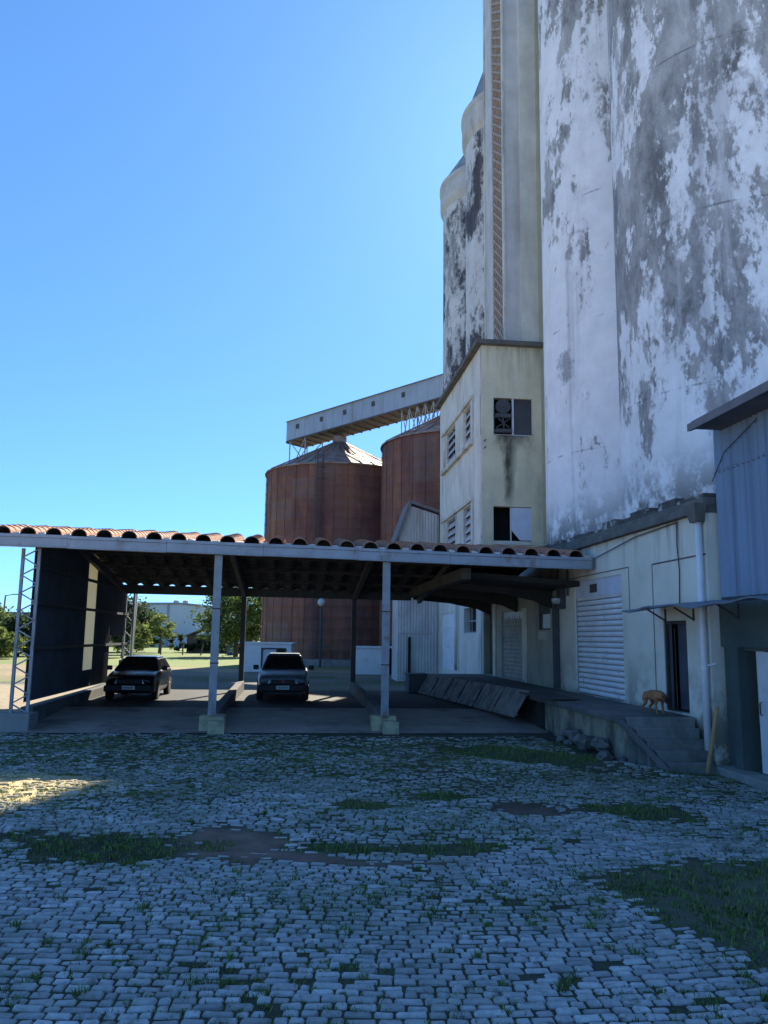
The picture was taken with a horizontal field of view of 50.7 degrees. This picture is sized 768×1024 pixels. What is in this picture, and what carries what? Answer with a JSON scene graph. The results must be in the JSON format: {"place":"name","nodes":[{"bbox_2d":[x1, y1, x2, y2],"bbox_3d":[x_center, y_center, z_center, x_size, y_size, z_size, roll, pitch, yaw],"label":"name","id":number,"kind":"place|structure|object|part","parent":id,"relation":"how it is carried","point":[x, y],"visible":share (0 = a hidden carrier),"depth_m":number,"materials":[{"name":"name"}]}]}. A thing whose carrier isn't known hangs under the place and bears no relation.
{"place":"outdoors","nodes":[
{"label":"outdoors","id":0,"kind":"place"},
{"bbox_2d":[143,600,259,646],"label":"white warehouse","id":1,"kind":"structure","parent":0,"point":[178,611],"depth_m":143.75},
{"bbox_2d":[227,644,233,654],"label":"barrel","id":2,"kind":"object","parent":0,"point":[228,653],"visible":0.31,"depth_m":90.26,"materials":[{"name":"blue plastic"}]},
{"bbox_2d":[0,0,482,611],"label":"sky","id":3,"kind":"structure","parent":0,"point":[221,223],"materials":[{"name":"blue"}]},
{"bbox_2d":[18,689,549,734],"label":"carport floor","id":4,"kind":"structure","parent":0,"point":[176,711],"depth_m":21.70,"materials":[{"name":"concrete"}]},
{"bbox_2d":[103,655,171,698],"bbox_3d":[-8.042,5.442,26.785,1.900,1.325,3.932,2,-9,-6],"label":"parked car","id":5,"kind":"object","parent":4,"relation":"on","point":[151,674],"visible":0.98,"depth_m":25.56,"materials":[{"name":"black paint"}]},
{"bbox_3d":[-7.465,5.119,27.478,0.146,0.299,1.660,2,-9,-6],"label":"side window","id":6,"kind":"part","parent":5,"relation":"part of","materials":[{"name":"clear glass"}]},
{"bbox_2d":[253,653,313,699],"bbox_3d":[-3.413,5.561,27.588,2.000,1.465,4.139,2,-9,-6],"label":"parked car","id":7,"kind":"object","parent":4,"relation":"on","point":[283,672],"visible":0.98,"depth_m":26.03,"materials":[{"name":"silver metal"}]},
{"bbox_2d":[404,673,427,692],"bbox_3d":[1.214,6.414,30.460,0.780,0.690,1.080,2,-9,-6],"label":"dock crate","id":8,"kind":"object","parent":4,"relation":"on","point":[414,682],"visible":0.73,"depth_m":29.98,"materials":[{"name":"grey concrete"}]},
{"bbox_2d":[418,674,439,695],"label":"concrete slab","id":9,"kind":"structure","parent":4,"relation":"on","point":[428,684],"depth_m":28.95,"materials":[{"name":"grey concrete"}]},
{"bbox_2d":[430,676,453,698],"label":"concrete slab","id":10,"kind":"structure","parent":4,"relation":"on","point":[441,686],"depth_m":27.50,"materials":[{"name":"grey concrete"}]},
{"bbox_2d":[443,678,467,701],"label":"concrete slab","id":11,"kind":"structure","parent":4,"relation":"on","point":[454,691],"depth_m":26.09,"materials":[{"name":"grey concrete"}]},
{"bbox_2d":[456,681,484,706],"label":"concrete slab","id":12,"kind":"structure","parent":4,"relation":"on","point":[470,693],"depth_m":24.68,"materials":[{"name":"grey concrete"}]},
{"bbox_2d":[473,684,504,711],"bbox_3d":[2.996,5.309,23.244,0.437,0.690,1.548,3,-9,-13],"label":"pallet","id":13,"kind":"object","parent":4,"relation":"on","point":[487,694],"visible":1,"depth_m":23.18,"materials":[{"name":"grey wood"}]},
{"bbox_2d":[492,687,528,717],"bbox_3d":[3.375,5.072,21.669,0.440,0.690,1.596,3,-9,-13],"label":"pallet","id":14,"kind":"object","parent":4,"relation":"on","point":[510,702],"visible":0.97,"depth_m":21.60,"materials":[{"name":"grey wood"}]},
{"bbox_2d":[0,732,767,1023],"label":"cobblestone paving","id":15,"kind":"structure","parent":0,"point":[539,991],"depth_m":6.97,"materials":[{"name":"stone"}]},
{"bbox_2d":[0,642,767,1023],"bbox_3d":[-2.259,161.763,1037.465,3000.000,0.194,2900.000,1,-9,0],"label":"ground","id":16,"kind":"structure","parent":0,"point":[190,670],"depth_m":9.29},
{"bbox_2d":[0,602,13,621],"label":"broadleaf tree","id":17,"kind":"object","parent":16,"relation":"on","point":[4,613],"visible":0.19,"depth_m":87.28,"materials":[{"name":"green plant"}]},
{"bbox_2d":[3,594,17,612],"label":"street lamp","id":18,"kind":"object","parent":16,"relation":"on","point":[5,600],"visible":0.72,"depth_m":99.36,"materials":[{"name":"metal"}]},
{"bbox_2d":[0,627,27,658],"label":"bush","id":19,"kind":"object","parent":16,"relation":"on","point":[6,646],"visible":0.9,"depth_m":68.75,"materials":[{"name":"green plant"}]},
{"bbox_2d":[0,607,30,655],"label":"bush","id":20,"kind":"object","parent":16,"relation":"on","point":[9,625],"visible":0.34,"depth_m":75.79,"materials":[{"name":"green plant"}]},
{"bbox_2d":[110,610,140,657],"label":"bush","id":21,"kind":"object","parent":16,"relation":"on","point":[118,639],"visible":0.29,"depth_m":76.54,"materials":[{"name":"green plant"}]},
{"bbox_2d":[109,619,154,654],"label":"bush","id":22,"kind":"object","parent":16,"relation":"on","point":[143,634],"visible":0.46,"depth_m":86.71,"materials":[{"name":"green plant"}]},
{"bbox_2d":[129,584,138,655],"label":"pole","id":23,"kind":"object","parent":16,"relation":"on","point":[136,599],"visible":0.19,"depth_m":59.36,"materials":[{"name":"grey metal"}]},
{"bbox_2d":[111,594,174,638],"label":"broadleaf tree","id":24,"kind":"object","parent":16,"relation":"on","point":[144,615],"visible":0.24,"depth_m":100.14,"materials":[{"name":"green plant"}]},
{"bbox_2d":[143,612,178,652],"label":"young tree","id":25,"kind":"object","parent":16,"relation":"on","point":[158,630],"visible":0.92,"depth_m":94.59,"materials":[{"name":"green plant"}]},
{"bbox_2d":[110,632,247,652],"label":"hedge","id":26,"kind":"object","parent":16,"relation":"on","point":[155,641],"visible":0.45,"depth_m":99.41,"materials":[{"name":"green plant"}]},
{"bbox_2d":[184,618,253,652],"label":"hut","id":27,"kind":"object","parent":16,"relation":"on","point":[191,637],"visible":0.19,"depth_m":101.64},
{"bbox_2d":[184,586,261,656],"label":"broadleaf tree","id":28,"kind":"object","parent":16,"relation":"on","point":[230,625],"visible":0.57,"depth_m":84.04,"materials":[{"name":"green plant"}]},
{"bbox_2d":[238,642,296,671],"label":"utility hut","id":29,"kind":"object","parent":16,"relation":"on","point":[256,653],"visible":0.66,"depth_m":51.25,"materials":[{"name":"white paint"}]},
{"bbox_2d":[262,649,275,664],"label":"door","id":30,"kind":"structure","parent":29,"relation":"in","point":[265,651],"depth_m":51.33,"materials":[{"name":"white paint"}]},
{"bbox_2d":[0,524,592,733],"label":"carport","id":31,"kind":"object","parent":16,"relation":"on","point":[79,613],"visible":0.94,"depth_m":22.46,"materials":[{"name":"metal"}]},
{"bbox_2d":[310,598,329,666],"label":"yard lamp","id":32,"kind":"object","parent":16,"relation":"on","point":[321,602],"visible":0.94,"depth_m":59.91,"materials":[{"name":"metal"}]},
{"bbox_2d":[260,433,381,666],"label":"steel silo","id":33,"kind":"object","parent":16,"relation":"on","point":[331,493],"visible":0.48,"depth_m":62.96,"materials":[{"name":"metal"}]},
{"bbox_2d":[286,374,442,459],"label":"conveyor gallery","id":34,"kind":"object","parent":33,"relation":"on","point":[417,399],"visible":0.51,"depth_m":66.89,"materials":[{"name":"metal"}]},
{"bbox_2d":[355,646,391,674],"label":"utility hut","id":35,"kind":"object","parent":16,"relation":"on","point":[368,659],"visible":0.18,"depth_m":49.71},
{"bbox_2d":[0,743,767,958],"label":"turf","id":36,"kind":"structure","parent":16,"relation":"on","point":[492,749],"depth_m":8.87,"materials":[{"name":"green plant"}]},
{"bbox_2d":[379,416,439,648],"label":"steel silo","id":37,"kind":"object","parent":16,"relation":"on","point":[410,465],"visible":0.13,"depth_m":57.19,"materials":[{"name":"metal"}]},
{"bbox_2d":[391,500,439,680],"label":"gabled shed","id":38,"kind":"structure","parent":16,"relation":"on","point":[414,637],"depth_m":43.06,"materials":[{"name":"grey metal"}]},
{"bbox_2d":[438,602,439,673],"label":"link wall","id":39,"kind":"structure","parent":16,"relation":"on","point":[438,632],"depth_m":42.85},
{"bbox_2d":[440,155,465,391],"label":"concrete silo","id":40,"kind":"object","parent":16,"relation":"on","point":[453,201],"visible":0.14,"depth_m":51.11,"materials":[{"name":"paint"}]},
{"bbox_2d":[461,73,483,353],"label":"concrete silo","id":41,"kind":"object","parent":16,"relation":"on","point":[472,131],"visible":0.17,"depth_m":44.60,"materials":[{"name":"grey concrete"}]},
{"bbox_2d":[435,0,546,673],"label":"elevator tower","id":42,"kind":"structure","parent":16,"relation":"on","point":[490,405],"depth_m":36.20,"materials":[{"name":"grey paint"}]},
{"bbox_2d":[442,613,453,669],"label":"roller door","id":43,"kind":"structure","parent":42,"relation":"in","point":[448,619],"depth_m":40.42,"materials":[{"name":"white metal"}]},
{"bbox_2d":[447,427,454,462],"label":"window","id":44,"kind":"structure","parent":42,"relation":"in","point":[453,431],"depth_m":41.22,"materials":[{"name":"grey paint"}]},
{"bbox_2d":[447,518,454,543],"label":"window","id":45,"kind":"structure","parent":42,"relation":"in","point":[452,539],"depth_m":40.61,"materials":[{"name":"grey paint"}]},
{"bbox_2d":[465,408,469,442],"bbox_3d":[3.923,-3.921,37.170,0.161,1.750,1.600,2,-9,-6],"label":"window","id":46,"kind":"structure","parent":42,"relation":"in","point":[467,432],"depth_m":37.61,"materials":[{"name":"grey paint"}]},
{"bbox_2d":[465,506,470,542],"bbox_3d":[3.860,0.576,36.478,0.161,1.650,1.600,2,-9,-6],"label":"window","id":47,"kind":"structure","parent":42,"relation":"in","point":[468,513],"depth_m":36.73,"materials":[{"name":"grey paint"}]},
{"bbox_2d":[466,608,475,632],"bbox_3d":[3.849,4.741,35.436,0.040,1.100,2.500,2,-9,-6],"label":"window","id":48,"kind":"structure","parent":42,"relation":"in","point":[472,620],"depth_m":35.41,"materials":[{"name":"grey paint"}]},
{"bbox_2d":[493,398,531,435],"bbox_3d":[5.476,-4.042,34.497,1.700,1.620,0.270,2,-9,-6],"label":"window","id":49,"kind":"structure","parent":42,"relation":"in","point":[520,416],"depth_m":34.56,"materials":[{"name":"black metal"}]},
{"bbox_2d":[493,507,534,545],"bbox_3d":[5.380,0.580,33.798,1.760,1.610,0.220,2,-9,-6],"label":"window","id":50,"kind":"structure","parent":42,"relation":"in","point":[520,518],"depth_m":33.87,"materials":[{"name":"grey glass"}]},
{"bbox_2d":[556,735,568,742],"bbox_3d":[4.083,5.215,18.527,0.302,0.233,0.392,3,-9,-12],"label":"rubble stone","id":51,"kind":"object","parent":16,"relation":"on","point":[560,738],"visible":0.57,"depth_m":18.45,"materials":[{"name":"grey stone"}]},
{"bbox_2d":[562,728,571,736],"bbox_3d":[4.229,5.011,18.397,0.361,0.202,0.252,2,-9,-5],"label":"rubble stone","id":52,"kind":"object","parent":51,"relation":"on","point":[564,730],"visible":0.37,"depth_m":18.37,"materials":[{"name":"grey stone"}]},
{"bbox_2d":[427,673,715,774],"bbox_3d":[3.718,5.557,23.290,2.596,0.994,18.497,2,-9,-6],"label":"loading dock","id":53,"kind":"object","parent":16,"relation":"on","point":[667,741],"visible":0.7,"depth_m":15.99,"materials":[{"name":"concrete"}]},
{"bbox_2d":[642,690,671,713],"bbox_3d":[5.363,3.737,15.961,0.267,0.461,0.807,4,-9,-22],"label":"dog","id":54,"kind":"object","parent":53,"relation":"on","point":[654,697],"visible":1,"depth_m":15.88},
{"bbox_2d":[538,0,622,544],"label":"concrete silo","id":55,"kind":"object","parent":16,"relation":"on","point":[582,448],"visible":0.36,"depth_m":28.63,"materials":[{"name":"paint"}]},
{"bbox_2d":[571,734,591,746],"bbox_3d":[4.177,4.762,16.916,0.442,0.263,0.333,4,-9,-21],"label":"rubble stone","id":56,"kind":"object","parent":16,"relation":"on","point":[581,740],"visible":0.89,"depth_m":16.82,"materials":[{"name":"grey stone"}]},
{"bbox_2d":[591,737,610,749],"bbox_3d":[4.401,4.701,16.434,0.424,0.252,0.337,-2,-9,19],"label":"rubble stone","id":57,"kind":"object","parent":16,"relation":"on","point":[600,743],"visible":1,"depth_m":16.33,"materials":[{"name":"grey stone"}]},
{"bbox_2d":[595,751,611,760],"bbox_3d":[4.242,4.770,15.755,0.355,0.269,0.397,-4,-10,30],"label":"rubble stone","id":58,"kind":"object","parent":16,"relation":"on","point":[604,755],"visible":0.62,"depth_m":15.65,"materials":[{"name":"grey stone"}]},
{"bbox_2d":[616,756,626,761],"bbox_3d":[4.567,4.766,15.573,0.192,0.167,0.221,-1,-9,12],"label":"rubble stone","id":59,"kind":"object","parent":16,"relation":"on","point":[621,758],"visible":0.63,"depth_m":15.50,"materials":[{"name":"grey stone"}]},
{"bbox_2d":[483,493,762,769],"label":"warehouse","id":60,"kind":"structure","parent":16,"relation":"on","point":[587,636],"depth_m":18.25,"materials":[{"name":"white concrete"}]},
{"bbox_2d":[409,568,578,614],"bbox_3d":[3.082,2.777,26.744,3.300,0.920,10.800,2,-9,-6],"label":"dock canopy","id":61,"kind":"object","parent":60,"relation":"attached to","point":[466,587],"visible":0.92,"depth_m":24.07,"materials":[{"name":"corrugated metal sheet"},{"name":"steel"}]},
{"bbox_2d":[539,604,549,629],"bbox_3d":[4.994,3.023,25.039,0.050,1.230,1.300,2,-9,-6],"label":"window","id":62,"kind":"structure","parent":60,"relation":"in","point":[543,610],"depth_m":25.08,"materials":[{"name":"metal"}]},
{"bbox_2d":[664,620,689,713],"bbox_3d":[5.938,3.089,16.269,0.242,1.800,0.997,2,-9,-6],"label":"door","id":63,"kind":"structure","parent":60,"relation":"in","point":[669,625],"depth_m":16.37,"materials":[{"name":"black metal"}]},
{"bbox_2d":[622,595,767,621],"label":"awning","id":64,"kind":"object","parent":60,"relation":"attached to","point":[690,605],"visible":1,"depth_m":14.36,"materials":[{"name":"metal"}]},
{"bbox_2d":[607,0,767,518],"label":"concrete silo","id":65,"kind":"object","parent":16,"relation":"on","point":[688,85],"visible":0.64,"depth_m":20.99,"materials":[{"name":"paint"}]},
{"bbox_2d":[705,706,718,773],"bbox_3d":[5.793,4.026,14.310,0.282,1.163,0.094,-3,-9,21],"label":"plank","id":66,"kind":"object","parent":16,"relation":"on","point":[712,738],"visible":1,"depth_m":14.29,"materials":[{"name":"wood"}]},
{"bbox_2d":[687,381,767,790],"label":"blue shed","id":67,"kind":"structure","parent":16,"relation":"on","point":[738,425],"depth_m":14.17,"materials":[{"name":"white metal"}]},
{"bbox_2d":[756,652,767,773],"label":"door","id":68,"kind":"structure","parent":67,"relation":"in","point":[762,657],"depth_m":13.60,"materials":[{"name":"white paint"}]},
{"bbox_2d":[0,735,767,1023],"bbox_3d":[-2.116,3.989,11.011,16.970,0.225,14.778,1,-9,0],"label":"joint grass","id":69,"kind":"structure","parent":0,"point":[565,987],"depth_m":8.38,"materials":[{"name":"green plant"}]},
{"bbox_3d":[4.236,5.158,18.160,0.321,0.222,0.411,-7,-11,40],"label":"rubble stone","id":70,"kind":"object","parent":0,"visible":0},
{"bbox_2d":[565,729,581,738],"bbox_3d":[4.231,4.932,17.985,0.379,0.230,0.301,1,-9,2],"label":"rubble stone","id":71,"kind":"object","parent":70,"relation":"on","point":[571,734],"visible":0.67,"depth_m":17.93,"materials":[{"name":"grey stone"}]}
]}

